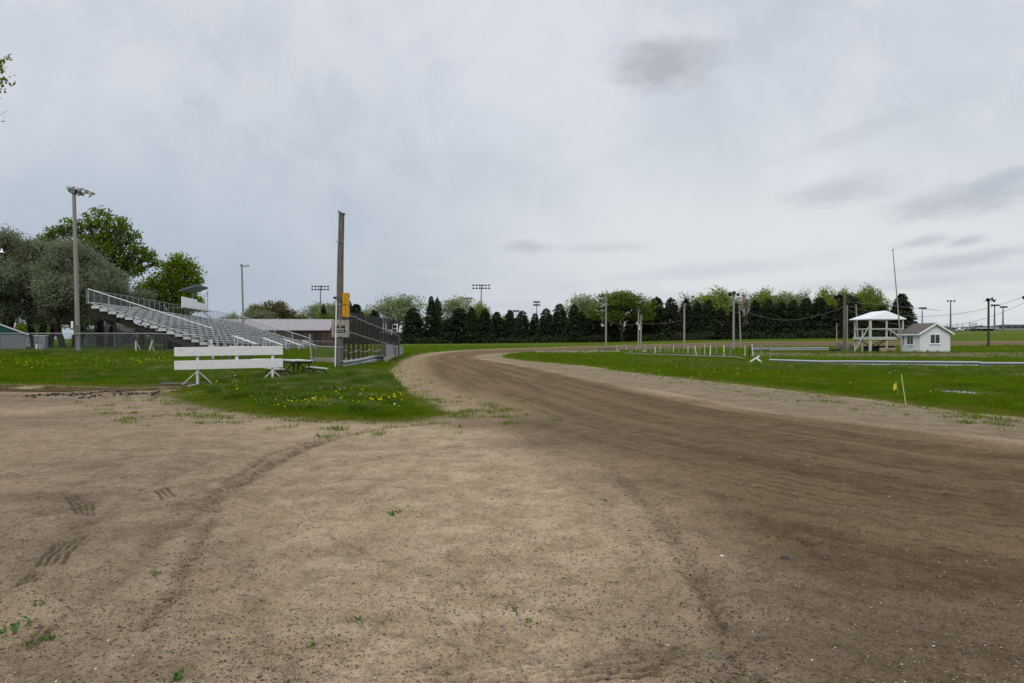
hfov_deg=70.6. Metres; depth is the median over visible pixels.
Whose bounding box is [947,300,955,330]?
stadium light
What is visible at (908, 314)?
spruce tree
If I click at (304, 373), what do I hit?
long grass
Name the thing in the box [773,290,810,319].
deciduous tree
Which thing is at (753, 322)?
spruce tree
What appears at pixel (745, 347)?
post and wire fence
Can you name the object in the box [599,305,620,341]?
spruce tree
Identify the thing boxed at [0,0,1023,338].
sky
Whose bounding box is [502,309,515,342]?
spruce tree
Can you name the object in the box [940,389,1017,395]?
water
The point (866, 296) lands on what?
deciduous tree
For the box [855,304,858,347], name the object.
utility pole
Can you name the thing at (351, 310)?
spruce tree
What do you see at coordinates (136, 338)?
bush
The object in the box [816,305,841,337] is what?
spruce tree
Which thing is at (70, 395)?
dark clods
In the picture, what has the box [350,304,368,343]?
spruce tree
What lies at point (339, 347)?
utility pole
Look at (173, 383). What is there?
loose boards
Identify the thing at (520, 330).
spruce tree
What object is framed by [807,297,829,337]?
spruce tree
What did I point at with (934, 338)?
window
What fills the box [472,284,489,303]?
stadium light
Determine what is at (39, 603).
seedling
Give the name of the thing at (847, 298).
deciduous tree
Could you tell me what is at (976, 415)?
margin grass
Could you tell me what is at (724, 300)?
deciduous tree
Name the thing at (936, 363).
guard rail
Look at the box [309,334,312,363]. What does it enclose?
fence post
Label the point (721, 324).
spruce tree
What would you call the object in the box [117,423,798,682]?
rut crumbs
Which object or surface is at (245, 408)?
trodden grass
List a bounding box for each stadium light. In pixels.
[311,286,328,307]
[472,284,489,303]
[533,301,539,322]
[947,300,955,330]
[990,304,999,330]
[1000,306,1007,329]
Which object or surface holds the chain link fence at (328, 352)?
on the ground at (738, 428)
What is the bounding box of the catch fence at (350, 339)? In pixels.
[343,312,397,360]
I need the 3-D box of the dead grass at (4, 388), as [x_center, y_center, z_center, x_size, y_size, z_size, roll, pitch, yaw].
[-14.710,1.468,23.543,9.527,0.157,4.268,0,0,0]
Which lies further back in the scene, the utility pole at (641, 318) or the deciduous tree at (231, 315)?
the deciduous tree at (231, 315)
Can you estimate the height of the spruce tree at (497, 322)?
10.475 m
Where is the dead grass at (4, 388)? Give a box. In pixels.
[0,381,202,392]
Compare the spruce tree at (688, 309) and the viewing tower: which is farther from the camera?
the spruce tree at (688, 309)
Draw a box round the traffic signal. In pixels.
[342,293,349,319]
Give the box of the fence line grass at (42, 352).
[0,349,173,355]
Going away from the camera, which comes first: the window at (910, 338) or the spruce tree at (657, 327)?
the window at (910, 338)
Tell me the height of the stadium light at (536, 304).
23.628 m
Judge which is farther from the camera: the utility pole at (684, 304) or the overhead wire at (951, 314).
the utility pole at (684, 304)
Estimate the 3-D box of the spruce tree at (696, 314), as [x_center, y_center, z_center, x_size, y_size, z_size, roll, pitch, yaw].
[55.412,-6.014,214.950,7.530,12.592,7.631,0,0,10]
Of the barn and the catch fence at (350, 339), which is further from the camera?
the barn
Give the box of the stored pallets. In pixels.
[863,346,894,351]
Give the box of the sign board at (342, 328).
[332,320,348,336]
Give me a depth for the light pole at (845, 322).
91.85 m
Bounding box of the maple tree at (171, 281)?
[129,252,207,314]
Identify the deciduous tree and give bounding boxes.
[224,310,236,318]
[233,309,284,318]
[240,302,268,318]
[249,299,296,318]
[278,309,307,318]
[297,301,326,318]
[312,300,348,318]
[313,314,352,322]
[363,307,370,319]
[364,292,427,331]
[427,294,477,324]
[473,299,492,322]
[562,292,603,321]
[582,288,661,341]
[676,291,695,308]
[687,285,743,320]
[737,289,754,319]
[741,285,784,321]
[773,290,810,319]
[795,288,813,306]
[814,284,848,307]
[836,288,856,308]
[848,282,891,311]
[862,301,891,314]
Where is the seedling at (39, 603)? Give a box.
[31,599,43,606]
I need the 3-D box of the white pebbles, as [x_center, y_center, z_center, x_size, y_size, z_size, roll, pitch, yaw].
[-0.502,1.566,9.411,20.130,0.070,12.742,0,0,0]
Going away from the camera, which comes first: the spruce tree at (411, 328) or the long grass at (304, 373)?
the long grass at (304, 373)
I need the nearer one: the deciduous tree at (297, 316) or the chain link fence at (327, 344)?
the chain link fence at (327, 344)
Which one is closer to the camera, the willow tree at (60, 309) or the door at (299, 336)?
the willow tree at (60, 309)
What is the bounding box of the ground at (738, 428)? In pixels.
[0,330,1023,682]
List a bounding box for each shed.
[0,324,28,348]
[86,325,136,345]
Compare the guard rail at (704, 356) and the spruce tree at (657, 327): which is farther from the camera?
the spruce tree at (657, 327)
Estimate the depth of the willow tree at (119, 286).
72.15 m
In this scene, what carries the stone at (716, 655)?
on the ground at (738, 428)
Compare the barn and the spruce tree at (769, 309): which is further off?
the spruce tree at (769, 309)
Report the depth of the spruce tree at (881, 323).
200.77 m
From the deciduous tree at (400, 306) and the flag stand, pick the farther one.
the deciduous tree at (400, 306)
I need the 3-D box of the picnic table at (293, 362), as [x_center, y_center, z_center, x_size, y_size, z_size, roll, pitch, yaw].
[-7.857,1.057,26.304,2.004,0.794,1.843,0,0,-33]
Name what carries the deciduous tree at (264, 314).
on the ground at (738, 428)
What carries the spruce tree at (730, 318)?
on the ground at (738, 428)
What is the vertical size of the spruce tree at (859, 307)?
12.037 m
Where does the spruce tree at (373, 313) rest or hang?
on the ground at (738, 428)
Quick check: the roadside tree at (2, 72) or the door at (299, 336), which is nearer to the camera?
the roadside tree at (2, 72)
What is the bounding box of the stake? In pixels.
[901,374,905,404]
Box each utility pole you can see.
[333,210,345,366]
[605,295,607,346]
[640,315,642,349]
[683,303,685,348]
[739,306,741,348]
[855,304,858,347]
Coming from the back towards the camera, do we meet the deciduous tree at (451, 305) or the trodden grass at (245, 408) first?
the deciduous tree at (451, 305)
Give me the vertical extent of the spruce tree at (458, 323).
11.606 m
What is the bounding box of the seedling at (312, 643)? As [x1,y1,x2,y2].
[306,639,315,648]
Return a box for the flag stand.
[380,319,400,357]
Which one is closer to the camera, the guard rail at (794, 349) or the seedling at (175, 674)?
the seedling at (175, 674)
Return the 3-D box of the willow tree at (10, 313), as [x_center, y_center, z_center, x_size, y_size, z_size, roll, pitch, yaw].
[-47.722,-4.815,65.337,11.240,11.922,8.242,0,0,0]
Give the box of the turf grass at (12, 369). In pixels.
[0,342,1023,417]
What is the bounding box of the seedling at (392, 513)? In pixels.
[387,509,400,515]
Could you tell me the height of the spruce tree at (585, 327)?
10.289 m
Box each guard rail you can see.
[342,355,383,365]
[625,353,744,358]
[751,347,828,353]
[769,359,1023,366]
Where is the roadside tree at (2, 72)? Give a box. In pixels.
[0,52,15,121]
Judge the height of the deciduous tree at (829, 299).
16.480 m
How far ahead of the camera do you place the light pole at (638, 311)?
123.87 m
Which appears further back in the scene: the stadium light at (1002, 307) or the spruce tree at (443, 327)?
the stadium light at (1002, 307)
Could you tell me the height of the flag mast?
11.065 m
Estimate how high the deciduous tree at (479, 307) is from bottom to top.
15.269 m
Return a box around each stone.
[711,653,721,657]
[778,555,789,559]
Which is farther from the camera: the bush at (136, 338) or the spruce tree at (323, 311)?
the spruce tree at (323, 311)
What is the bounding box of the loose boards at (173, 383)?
[160,382,217,384]
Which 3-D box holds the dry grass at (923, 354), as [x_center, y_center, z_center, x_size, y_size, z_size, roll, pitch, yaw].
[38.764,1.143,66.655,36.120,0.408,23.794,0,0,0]
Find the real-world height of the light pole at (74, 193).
12.289 m
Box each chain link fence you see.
[0,333,207,351]
[72,335,162,347]
[301,340,334,349]
[316,345,360,357]
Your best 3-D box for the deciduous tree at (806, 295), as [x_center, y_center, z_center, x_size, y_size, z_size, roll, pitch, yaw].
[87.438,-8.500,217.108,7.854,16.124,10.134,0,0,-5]
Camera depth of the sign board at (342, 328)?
37.76 m
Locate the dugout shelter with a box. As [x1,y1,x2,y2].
[969,327,996,330]
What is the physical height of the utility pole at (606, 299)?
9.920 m
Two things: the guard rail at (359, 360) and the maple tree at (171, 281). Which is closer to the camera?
the guard rail at (359, 360)
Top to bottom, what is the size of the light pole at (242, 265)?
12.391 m
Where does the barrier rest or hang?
on the ground at (738, 428)
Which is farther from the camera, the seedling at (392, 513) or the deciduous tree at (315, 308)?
the deciduous tree at (315, 308)
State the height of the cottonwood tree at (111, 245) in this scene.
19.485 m
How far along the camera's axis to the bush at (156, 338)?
111.36 m
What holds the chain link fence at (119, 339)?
on the ground at (738, 428)
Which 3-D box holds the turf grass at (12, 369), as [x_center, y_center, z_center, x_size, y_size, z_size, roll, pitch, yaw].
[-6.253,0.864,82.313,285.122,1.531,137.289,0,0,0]
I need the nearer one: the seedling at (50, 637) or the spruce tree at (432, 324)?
the seedling at (50, 637)
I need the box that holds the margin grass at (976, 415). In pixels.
[0,364,1023,438]
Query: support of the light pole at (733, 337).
on the ground at (738, 428)
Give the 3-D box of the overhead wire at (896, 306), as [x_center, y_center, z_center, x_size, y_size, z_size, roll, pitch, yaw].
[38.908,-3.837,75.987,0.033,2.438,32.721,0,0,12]
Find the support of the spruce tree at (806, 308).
on the ground at (738, 428)
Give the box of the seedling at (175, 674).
[173,668,183,680]
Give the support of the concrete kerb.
on the ground at (738, 428)
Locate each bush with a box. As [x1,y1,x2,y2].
[14,321,62,344]
[116,323,140,341]
[137,325,163,344]
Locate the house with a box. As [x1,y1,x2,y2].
[990,325,1023,329]
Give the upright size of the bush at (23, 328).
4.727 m
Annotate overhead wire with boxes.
[845,301,939,310]
[849,297,1021,315]
[849,303,1022,325]
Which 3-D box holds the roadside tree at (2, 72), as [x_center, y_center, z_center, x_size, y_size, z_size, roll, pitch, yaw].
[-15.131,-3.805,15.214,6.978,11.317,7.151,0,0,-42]
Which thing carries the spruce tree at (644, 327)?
on the ground at (738, 428)
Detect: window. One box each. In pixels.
[907,335,913,345]
[930,334,939,343]
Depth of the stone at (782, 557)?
5.23 m
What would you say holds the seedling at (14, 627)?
on the ground at (738, 428)
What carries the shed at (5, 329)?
on the ground at (738, 428)
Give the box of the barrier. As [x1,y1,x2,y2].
[174,346,282,386]
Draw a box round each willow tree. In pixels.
[0,223,41,327]
[0,235,70,346]
[21,233,114,347]
[85,258,159,346]
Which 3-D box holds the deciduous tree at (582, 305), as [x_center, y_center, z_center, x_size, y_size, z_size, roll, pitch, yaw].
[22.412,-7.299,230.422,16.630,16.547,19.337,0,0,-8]
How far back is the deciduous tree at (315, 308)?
227.36 m
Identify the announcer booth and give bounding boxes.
[172,284,217,322]
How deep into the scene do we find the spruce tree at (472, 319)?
221.71 m
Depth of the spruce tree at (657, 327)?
216.85 m
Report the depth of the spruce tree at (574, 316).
217.22 m
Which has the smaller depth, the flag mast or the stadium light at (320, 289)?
the flag mast
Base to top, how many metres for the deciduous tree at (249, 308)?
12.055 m
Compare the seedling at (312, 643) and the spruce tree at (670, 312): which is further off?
the spruce tree at (670, 312)
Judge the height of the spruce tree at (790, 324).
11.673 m
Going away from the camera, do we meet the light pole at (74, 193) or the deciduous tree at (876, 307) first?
the light pole at (74, 193)
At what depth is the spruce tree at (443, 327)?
227.32 m
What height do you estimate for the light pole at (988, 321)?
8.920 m
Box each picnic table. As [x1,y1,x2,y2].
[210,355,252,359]
[264,359,328,375]
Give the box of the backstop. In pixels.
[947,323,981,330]
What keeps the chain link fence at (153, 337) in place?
on the ground at (738, 428)
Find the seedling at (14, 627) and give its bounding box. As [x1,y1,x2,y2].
[0,616,31,633]
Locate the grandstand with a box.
[86,289,315,350]
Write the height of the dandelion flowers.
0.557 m
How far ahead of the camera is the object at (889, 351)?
73.57 m
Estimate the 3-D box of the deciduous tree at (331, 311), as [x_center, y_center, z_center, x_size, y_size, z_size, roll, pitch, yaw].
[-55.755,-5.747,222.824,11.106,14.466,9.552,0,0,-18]
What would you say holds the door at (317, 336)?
in the barn
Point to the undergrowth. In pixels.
(689, 336)
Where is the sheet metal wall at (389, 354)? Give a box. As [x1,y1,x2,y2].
[384,344,403,360]
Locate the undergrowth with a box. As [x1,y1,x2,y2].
[343,329,898,343]
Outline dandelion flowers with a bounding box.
[0,357,778,406]
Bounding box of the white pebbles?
[29,441,1021,681]
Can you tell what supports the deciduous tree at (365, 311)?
on the ground at (738, 428)
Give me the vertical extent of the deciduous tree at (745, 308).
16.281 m
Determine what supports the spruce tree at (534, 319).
on the ground at (738, 428)
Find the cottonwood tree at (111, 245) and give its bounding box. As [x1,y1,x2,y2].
[35,205,164,324]
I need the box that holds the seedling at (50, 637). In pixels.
[25,634,56,647]
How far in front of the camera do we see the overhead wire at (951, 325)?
91.97 m
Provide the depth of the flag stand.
58.44 m
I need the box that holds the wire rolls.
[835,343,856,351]
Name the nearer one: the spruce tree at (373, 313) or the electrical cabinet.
the electrical cabinet
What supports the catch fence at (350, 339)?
on the ground at (738, 428)
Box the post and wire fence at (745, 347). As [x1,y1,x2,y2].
[616,344,770,356]
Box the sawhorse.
[135,340,154,351]
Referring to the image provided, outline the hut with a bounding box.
[897,323,954,351]
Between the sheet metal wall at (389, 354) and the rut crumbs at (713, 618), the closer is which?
the rut crumbs at (713, 618)
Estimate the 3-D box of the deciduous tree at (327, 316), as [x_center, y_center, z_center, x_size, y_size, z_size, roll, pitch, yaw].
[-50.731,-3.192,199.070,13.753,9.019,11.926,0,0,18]
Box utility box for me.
[26,336,30,346]
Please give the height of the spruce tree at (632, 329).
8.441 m
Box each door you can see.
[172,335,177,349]
[295,332,302,344]
[313,332,321,346]
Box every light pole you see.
[66,185,94,350]
[239,263,248,323]
[633,309,643,348]
[728,291,739,348]
[834,294,854,350]
[986,297,995,346]
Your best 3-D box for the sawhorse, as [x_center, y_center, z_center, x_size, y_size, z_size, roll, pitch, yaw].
[-24.598,0.391,48.502,1.370,0.951,0.085,0,0,0]
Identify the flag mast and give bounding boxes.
[892,249,901,351]
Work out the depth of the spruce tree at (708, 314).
213.03 m
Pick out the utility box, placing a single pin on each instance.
(27, 339)
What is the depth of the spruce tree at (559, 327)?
221.03 m
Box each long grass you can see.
[247,369,407,390]
[276,370,346,377]
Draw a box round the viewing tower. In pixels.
[849,311,905,351]
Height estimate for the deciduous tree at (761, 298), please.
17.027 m
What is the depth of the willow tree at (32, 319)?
66.38 m
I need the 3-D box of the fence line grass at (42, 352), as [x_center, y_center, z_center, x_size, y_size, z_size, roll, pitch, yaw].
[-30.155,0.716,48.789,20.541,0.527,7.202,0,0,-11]
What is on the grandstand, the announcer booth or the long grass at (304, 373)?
the announcer booth
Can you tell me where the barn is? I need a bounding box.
[221,319,334,346]
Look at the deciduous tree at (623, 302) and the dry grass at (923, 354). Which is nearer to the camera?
the dry grass at (923, 354)
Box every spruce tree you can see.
[319,304,326,317]
[343,301,355,342]
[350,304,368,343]
[365,309,383,342]
[400,307,428,343]
[423,296,443,343]
[437,318,458,343]
[443,308,471,343]
[461,307,479,343]
[475,308,496,342]
[491,312,507,342]
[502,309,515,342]
[509,310,534,342]
[529,313,539,342]
[534,308,556,342]
[549,303,567,342]
[561,303,584,342]
[575,311,592,341]
[587,310,602,341]
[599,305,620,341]
[619,315,639,341]
[639,320,654,340]
[642,296,663,340]
[658,297,682,340]
[679,299,693,333]
[686,300,706,339]
[697,299,719,339]
[708,307,732,339]
[727,303,745,338]
[742,299,767,338]
[758,299,782,338]
[773,302,787,335]
[779,300,807,338]
[799,298,817,337]
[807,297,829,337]
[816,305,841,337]
[827,298,858,337]
[848,297,863,335]
[856,307,884,335]
[874,305,895,336]
[884,293,917,336]
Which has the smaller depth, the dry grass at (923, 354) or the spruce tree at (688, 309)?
the dry grass at (923, 354)
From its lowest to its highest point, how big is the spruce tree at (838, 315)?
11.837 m
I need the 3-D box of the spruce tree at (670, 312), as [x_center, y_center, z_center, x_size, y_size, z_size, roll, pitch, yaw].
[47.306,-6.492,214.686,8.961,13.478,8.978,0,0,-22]
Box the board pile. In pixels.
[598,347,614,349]
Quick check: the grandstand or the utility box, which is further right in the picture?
the grandstand
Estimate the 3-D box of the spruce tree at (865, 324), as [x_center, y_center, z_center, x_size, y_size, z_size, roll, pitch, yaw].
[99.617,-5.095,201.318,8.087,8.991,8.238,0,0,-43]
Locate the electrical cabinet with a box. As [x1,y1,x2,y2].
[33,335,48,348]
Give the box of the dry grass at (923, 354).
[750,352,1023,358]
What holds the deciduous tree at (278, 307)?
on the ground at (738, 428)
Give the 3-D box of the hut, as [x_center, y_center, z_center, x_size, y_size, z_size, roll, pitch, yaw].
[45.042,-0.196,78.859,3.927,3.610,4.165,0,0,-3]
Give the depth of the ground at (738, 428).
6.08 m
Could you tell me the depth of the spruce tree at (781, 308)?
209.61 m
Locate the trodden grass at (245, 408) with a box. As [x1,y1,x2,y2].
[0,375,1023,422]
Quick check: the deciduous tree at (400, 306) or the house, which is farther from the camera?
the house
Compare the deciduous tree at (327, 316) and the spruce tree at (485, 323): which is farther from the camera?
the spruce tree at (485, 323)
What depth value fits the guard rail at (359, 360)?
43.10 m
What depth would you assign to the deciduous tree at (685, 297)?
223.37 m
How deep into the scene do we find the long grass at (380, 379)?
23.50 m
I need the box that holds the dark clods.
[24,390,163,397]
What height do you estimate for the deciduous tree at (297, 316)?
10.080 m
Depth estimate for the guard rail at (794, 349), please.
73.94 m
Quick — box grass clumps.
[56,355,414,412]
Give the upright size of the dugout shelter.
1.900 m
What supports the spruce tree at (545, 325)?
on the ground at (738, 428)
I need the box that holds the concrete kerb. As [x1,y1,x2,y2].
[312,358,356,361]
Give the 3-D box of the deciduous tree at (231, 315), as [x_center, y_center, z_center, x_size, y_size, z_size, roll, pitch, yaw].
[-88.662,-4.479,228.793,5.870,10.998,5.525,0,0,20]
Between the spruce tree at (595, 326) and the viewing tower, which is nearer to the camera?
the viewing tower

